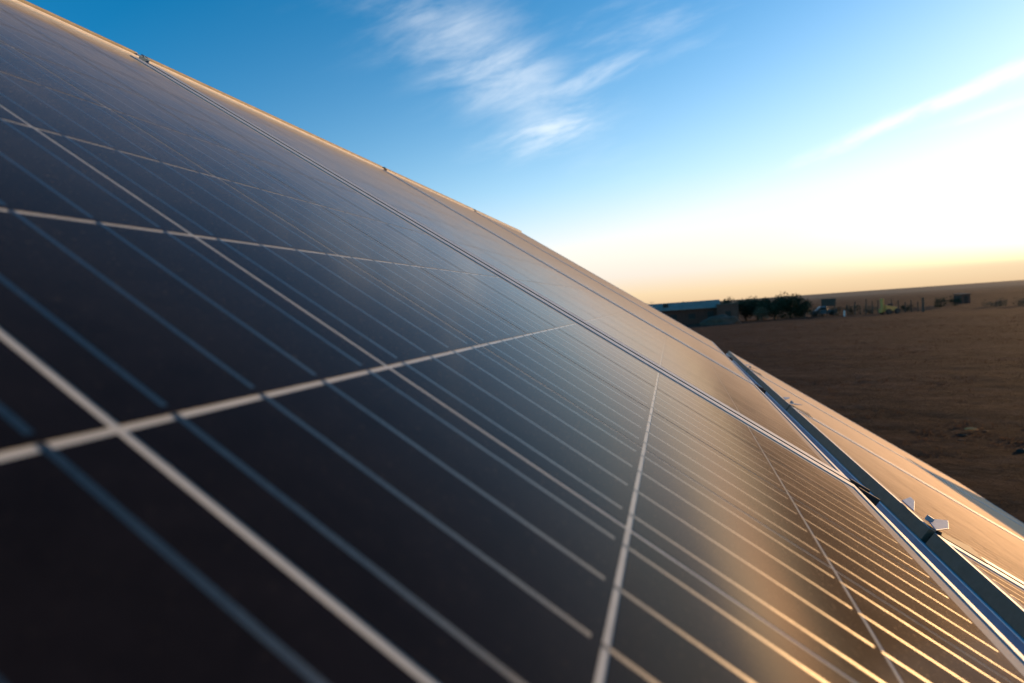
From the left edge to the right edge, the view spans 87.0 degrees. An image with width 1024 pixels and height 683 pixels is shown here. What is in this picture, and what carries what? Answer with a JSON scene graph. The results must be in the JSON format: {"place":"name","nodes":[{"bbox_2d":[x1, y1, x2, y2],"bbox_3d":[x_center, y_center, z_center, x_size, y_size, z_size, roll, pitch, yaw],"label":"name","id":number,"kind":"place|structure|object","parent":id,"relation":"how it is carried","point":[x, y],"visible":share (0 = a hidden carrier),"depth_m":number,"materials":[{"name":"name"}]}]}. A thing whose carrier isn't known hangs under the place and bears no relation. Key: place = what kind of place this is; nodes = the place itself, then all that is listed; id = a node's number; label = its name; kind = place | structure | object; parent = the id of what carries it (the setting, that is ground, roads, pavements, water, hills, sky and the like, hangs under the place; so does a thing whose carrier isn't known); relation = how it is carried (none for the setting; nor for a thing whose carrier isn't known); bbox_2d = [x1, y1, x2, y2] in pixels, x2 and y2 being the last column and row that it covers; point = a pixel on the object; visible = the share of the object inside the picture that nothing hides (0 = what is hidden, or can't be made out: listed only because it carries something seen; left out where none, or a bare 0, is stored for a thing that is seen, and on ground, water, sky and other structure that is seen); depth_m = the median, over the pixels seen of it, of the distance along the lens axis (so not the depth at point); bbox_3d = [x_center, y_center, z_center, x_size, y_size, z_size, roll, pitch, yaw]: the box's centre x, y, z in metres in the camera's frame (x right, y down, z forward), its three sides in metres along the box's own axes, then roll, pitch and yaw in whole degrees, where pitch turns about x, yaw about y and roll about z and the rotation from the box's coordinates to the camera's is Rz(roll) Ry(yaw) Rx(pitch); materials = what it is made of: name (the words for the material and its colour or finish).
{"place":"outdoors","nodes":[
{"label":"outdoors","id":0,"kind":"place"},
{"bbox_2d":[26,0,1023,303],"label":"sky","id":1,"kind":"structure","parent":0,"point":[671,151],"materials":[{"name":"blue"}]},
{"bbox_2d":[684,280,1023,522],"bbox_3d":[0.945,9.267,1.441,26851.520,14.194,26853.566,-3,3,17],"label":"ground","id":2,"kind":"structure","parent":0,"point":[978,474],"depth_m":17.37,"materials":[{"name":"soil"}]},
{"bbox_2d":[648,300,719,324],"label":"long building","id":3,"kind":"structure","parent":2,"relation":"on","point":[691,312],"depth_m":99.03,"materials":[{"name":"grey wood"}]},
{"bbox_2d":[688,314,695,318],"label":"window","id":4,"kind":"structure","parent":3,"relation":"in","point":[691,316],"depth_m":98.57,"materials":[{"name":"grey glass"}]},
{"bbox_2d":[707,311,712,317],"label":"door","id":5,"kind":"structure","parent":3,"relation":"in","point":[710,314],"depth_m":97.59,"materials":[{"name":"grey"}]},
{"bbox_2d":[699,314,740,325],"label":"soil mound","id":6,"kind":"object","parent":2,"relation":"on","point":[723,319],"visible":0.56,"depth_m":84.64,"materials":[{"name":"soil"}]},
{"bbox_2d":[716,303,738,318],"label":"flat roofed building","id":7,"kind":"structure","parent":2,"relation":"on","point":[730,309],"depth_m":94.51,"materials":[{"name":"grey concrete"}]},
{"bbox_2d":[721,296,734,303],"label":"tree","id":8,"kind":"object","parent":2,"relation":"on","point":[726,301],"visible":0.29,"depth_m":110.64,"materials":[{"name":"green plant"}]},
{"bbox_2d":[734,296,758,320],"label":"bush","id":9,"kind":"object","parent":2,"relation":"on","point":[745,312],"visible":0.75,"depth_m":98.14,"materials":[{"name":"green plant"}]},
{"bbox_2d":[748,297,766,319],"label":"bush","id":10,"kind":"object","parent":2,"relation":"on","point":[755,311],"visible":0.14,"depth_m":99.70,"materials":[{"name":"green plant"}]},
{"bbox_2d":[753,307,769,320],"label":"bush","id":11,"kind":"object","parent":2,"relation":"on","point":[762,312],"visible":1,"depth_m":91.55,"materials":[{"name":"green plant"}]},
{"bbox_2d":[756,291,793,318],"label":"bush","id":12,"kind":"object","parent":2,"relation":"on","point":[765,302],"visible":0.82,"depth_m":94.14,"materials":[{"name":"green plant"}]},
{"bbox_2d":[770,293,809,318],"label":"bush","id":13,"kind":"object","parent":2,"relation":"on","point":[791,310],"visible":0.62,"depth_m":93.89,"materials":[{"name":"green plant"}]},
{"bbox_2d":[796,301,812,317],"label":"bush","id":14,"kind":"object","parent":2,"relation":"on","point":[805,308],"visible":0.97,"depth_m":92.94,"materials":[{"name":"green plant"}]},
{"bbox_2d":[809,307,825,316],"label":"scrub","id":15,"kind":"object","parent":2,"relation":"on","point":[814,312],"visible":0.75,"depth_m":95.66,"materials":[{"name":"green plant"}]},
{"bbox_2d":[812,306,836,315],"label":"pickup truck","id":16,"kind":"object","parent":2,"relation":"on","point":[821,309],"visible":0.52,"depth_m":98.05,"materials":[{"name":"blue paint"}]},
{"bbox_2d":[821,298,835,314],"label":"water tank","id":17,"kind":"object","parent":2,"relation":"on","point":[828,302],"visible":0.86,"depth_m":100.92,"materials":[{"name":"grey metal"}]},
{"bbox_2d":[827,307,843,314],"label":"scrub","id":18,"kind":"object","parent":2,"relation":"on","point":[836,310],"visible":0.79,"depth_m":95.91,"materials":[{"name":"green plant"}]},
{"bbox_2d":[694,318,992,457],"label":"soil clods","id":19,"kind":"object","parent":2,"relation":"on","point":[860,377],"visible":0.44,"depth_m":20.06,"materials":[{"name":"brown soil"}]},
{"bbox_2d":[843,305,859,314],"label":"scrub","id":20,"kind":"object","parent":2,"relation":"on","point":[850,310],"visible":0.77,"depth_m":93.74,"materials":[{"name":"green plant"}]},
{"bbox_2d":[811,299,918,316],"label":"wire fence","id":21,"kind":"object","parent":2,"relation":"on","point":[826,313],"visible":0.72,"depth_m":91.19,"materials":[{"name":"grey wood"}]},
{"bbox_2d":[863,305,877,313],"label":"scrub","id":22,"kind":"object","parent":2,"relation":"on","point":[869,309],"visible":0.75,"depth_m":94.09,"materials":[{"name":"green plant"}]},
{"bbox_2d":[726,353,1023,655],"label":"mounting rail","id":23,"kind":"object","parent":2,"relation":"on","point":[1013,637],"visible":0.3,"depth_m":0.80,"materials":[{"name":"white metal"}]},
{"bbox_2d":[145,56,850,481],"bbox_3d":[-0.001,-0.239,1.550,1.676,0.034,1.046,32,12,12],"label":"solar module","id":24,"kind":"object","parent":23,"relation":"on","point":[743,398],"visible":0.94,"depth_m":1.32,"materials":[{"name":"glass"}]},
{"bbox_2d":[0,0,1023,682],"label":"solar module","id":25,"kind":"object","parent":23,"relation":"on","point":[272,410],"visible":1,"depth_m":0.25,"materials":[{"name":"glass"}]},
{"bbox_2d":[135,53,149,62],"bbox_3d":[-0.832,-0.632,1.212,0.008,0.025,0.032,32,12,12],"label":"rim clip","id":26,"kind":"object","parent":25,"relation":"attached to","point":[143,58],"visible":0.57,"depth_m":1.21,"materials":[{"name":"silver metal"}]},
{"bbox_2d":[386,168,754,384],"bbox_3d":[0.300,-0.315,2.565,1.676,0.034,1.046,32,12,12],"label":"solar module","id":27,"kind":"object","parent":23,"relation":"on","point":[659,323],"visible":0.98,"depth_m":2.44,"materials":[{"name":"glass"}]},
{"bbox_2d":[475,210,724,354],"bbox_3d":[0.602,-0.391,3.581,1.676,0.034,1.046,32,12,12],"label":"solar module","id":28,"kind":"object","parent":23,"relation":"on","point":[520,234],"visible":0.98,"depth_m":3.52,"materials":[{"name":"glass"}]},
{"bbox_2d":[755,384,765,393],"bbox_3d":[0.859,0.170,1.880,0.034,0.025,0.048,32,12,12],"label":"seam bracket","id":29,"kind":"object","parent":23,"relation":"attached to","point":[762,389],"visible":0.46,"depth_m":1.85,"materials":[{"name":"black metal"}]},
{"bbox_2d":[783,397,811,417],"bbox_3d":[1.004,0.230,1.911,0.087,0.032,0.177,32,12,12],"label":"panel clamp","id":30,"kind":"object","parent":23,"relation":"attached to","point":[792,402],"visible":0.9,"depth_m":1.86,"materials":[{"name":"silver metal"}]},
{"bbox_2d":[849,478,879,505],"bbox_3d":[0.557,0.246,0.865,0.034,0.025,0.048,32,12,12],"label":"seam bracket","id":31,"kind":"object","parent":23,"relation":"attached to","point":[865,491],"visible":0.45,"depth_m":0.84,"materials":[{"name":"black metal"}]},
{"bbox_2d":[727,351,1023,525],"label":"solar module","id":32,"kind":"object","parent":23,"relation":"on","point":[740,362],"visible":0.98,"depth_m":3.15,"materials":[{"name":"glass"}]},
{"bbox_2d":[747,369,1023,539],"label":"solar module","id":33,"kind":"object","parent":23,"relation":"on","point":[776,392],"visible":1,"depth_m":2.19,"materials":[{"name":"glass"}]},
{"bbox_2d":[787,405,1023,585],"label":"solar module","id":34,"kind":"object","parent":23,"relation":"on","point":[890,486],"visible":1,"depth_m":1.22,"materials":[{"name":"glass"}]},
{"bbox_2d":[902,497,987,563],"bbox_3d":[0.703,0.306,0.895,0.087,0.032,0.177,32,12,12],"label":"panel clamp","id":35,"kind":"object","parent":23,"relation":"attached to","point":[936,524],"visible":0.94,"depth_m":0.85,"materials":[{"name":"silver metal"}]},
{"bbox_2d":[925,533,1023,638],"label":"solar module","id":36,"kind":"object","parent":23,"relation":"on","point":[1000,594],"visible":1,"depth_m":0.72,"materials":[{"name":"glass"}]},
{"bbox_2d":[879,299,899,313],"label":"yellow machine","id":37,"kind":"object","parent":2,"relation":"on","point":[889,308],"visible":0.99,"depth_m":84.72,"materials":[{"name":"paint"}]},
{"bbox_2d":[900,305,912,311],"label":"scrub","id":38,"kind":"object","parent":2,"relation":"on","point":[907,307],"visible":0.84,"depth_m":91.82,"materials":[{"name":"green plant"}]},
{"bbox_2d":[922,297,924,311],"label":"pole","id":39,"kind":"object","parent":2,"relation":"on","point":[923,307],"visible":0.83,"depth_m":84.14,"materials":[{"name":"grey wood"}]},
{"bbox_2d":[934,296,947,306],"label":"scrub","id":40,"kind":"object","parent":2,"relation":"on","point":[941,301],"visible":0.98,"depth_m":101.59,"materials":[{"name":"green plant"}]},
{"bbox_2d":[948,296,962,305],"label":"scrub","id":41,"kind":"object","parent":2,"relation":"on","point":[954,301],"visible":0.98,"depth_m":101.80,"materials":[{"name":"green plant"}]},
{"bbox_2d":[954,293,970,303],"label":"shed","id":42,"kind":"structure","parent":2,"relation":"on","point":[965,297],"depth_m":114.66,"materials":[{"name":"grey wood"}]},
{"bbox_2d":[964,427,977,429],"bbox_3d":[7.421,1.408,8.729,0.190,0.044,0.071,-3,3,17],"label":"stone","id":43,"kind":"object","parent":2,"relation":"on","point":[969,428],"visible":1,"depth_m":8.71,"materials":[{"name":"stone"}]},
{"bbox_2d":[982,297,1007,306],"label":"scrub","id":44,"kind":"object","parent":2,"relation":"on","point":[999,303],"visible":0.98,"depth_m":87.68,"materials":[{"name":"green plant"}]},
{"bbox_2d":[1011,295,1023,305],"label":"scrub","id":45,"kind":"object","parent":2,"relation":"on","point":[1021,302],"visible":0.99,"depth_m":84.23,"materials":[{"name":"green plant"}]}
]}

